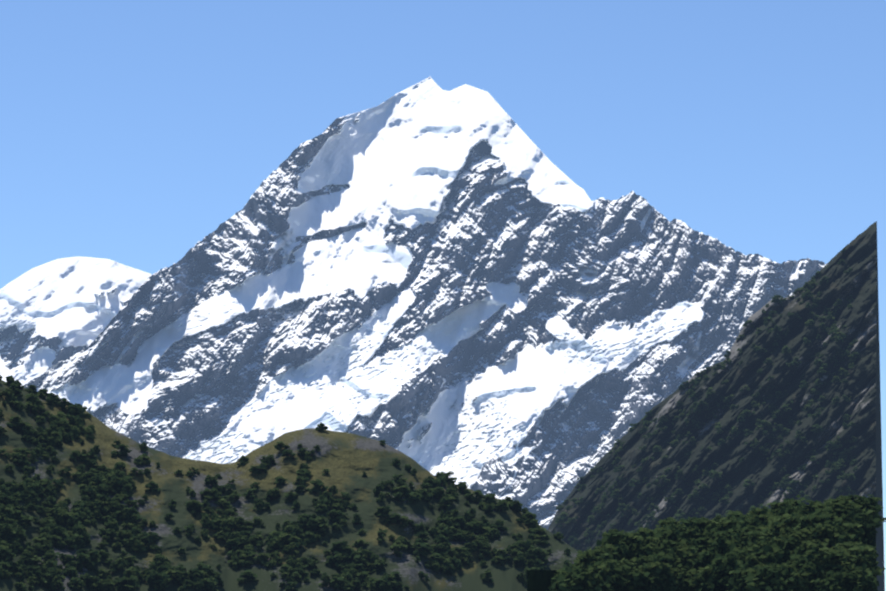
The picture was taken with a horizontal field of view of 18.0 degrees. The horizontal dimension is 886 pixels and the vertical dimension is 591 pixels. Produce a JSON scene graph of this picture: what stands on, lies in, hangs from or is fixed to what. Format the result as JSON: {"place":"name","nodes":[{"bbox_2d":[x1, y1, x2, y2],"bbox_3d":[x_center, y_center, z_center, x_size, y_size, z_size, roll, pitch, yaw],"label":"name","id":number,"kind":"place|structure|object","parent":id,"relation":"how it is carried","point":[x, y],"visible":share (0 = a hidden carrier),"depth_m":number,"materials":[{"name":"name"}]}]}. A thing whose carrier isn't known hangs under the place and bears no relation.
{"place":"outdoors","nodes":[
{"label":"outdoors","id":0,"kind":"place"},
{"bbox_2d":[0,256,151,385],"bbox_3d":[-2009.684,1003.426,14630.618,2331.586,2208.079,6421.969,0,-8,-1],"label":"snowy mountain","id":1,"kind":"structure","parent":0,"point":[54,312],"depth_m":13687.03,"materials":[{"name":"white snow"}]},
{"bbox_2d":[0,380,579,590],"bbox_3d":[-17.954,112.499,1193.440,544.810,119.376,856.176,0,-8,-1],"label":"hill","id":2,"kind":"structure","parent":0,"point":[346,459],"depth_m":952.88,"materials":[{"name":"green plant"}]},
{"bbox_2d":[4,375,512,501],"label":"trees","id":3,"kind":"object","parent":2,"relation":"on","point":[242,459],"visible":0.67,"depth_m":994.06,"materials":[{"name":"green plant"}]},
{"bbox_2d":[0,375,571,590],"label":"moraine shrubs","id":4,"kind":"object","parent":2,"relation":"on","point":[102,481],"depth_m":934.37,"materials":[{"name":"green plant"}]},
{"bbox_2d":[0,0,885,590],"label":"sky","id":5,"kind":"structure","parent":0,"point":[131,131],"materials":[{"name":"blue"}]},
{"bbox_2d":[527,528,876,590],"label":"hill","id":6,"kind":"structure","parent":0,"point":[538,580],"depth_m":594.88,"materials":[{"name":"green plant"}]},
{"bbox_2d":[546,494,885,590],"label":"trees","id":7,"kind":"object","parent":6,"relation":"on","point":[788,544],"visible":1,"depth_m":588.03,"materials":[{"name":"green plant"}]},
{"bbox_2d":[548,221,884,590],"bbox_3d":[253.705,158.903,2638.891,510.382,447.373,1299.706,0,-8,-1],"label":"mountain slope","id":8,"kind":"structure","parent":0,"point":[860,319],"depth_m":2433.26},
{"bbox_2d":[553,248,860,550],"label":"hillside shrubs","id":9,"kind":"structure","parent":8,"relation":"on","point":[725,488],"depth_m":2419.64,"materials":[{"name":"green plant"}]},
{"label":"valley floor","id":10,"kind":"structure","parent":0,"visible":0},
{"bbox_2d":[23,77,825,529],"bbox_3d":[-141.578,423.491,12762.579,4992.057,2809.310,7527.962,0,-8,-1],"label":"snowy mountain","id":11,"kind":"structure","parent":10,"relation":"on","point":[473,287],"depth_m":11179.93,"materials":[{"name":"white snow"}]}
]}

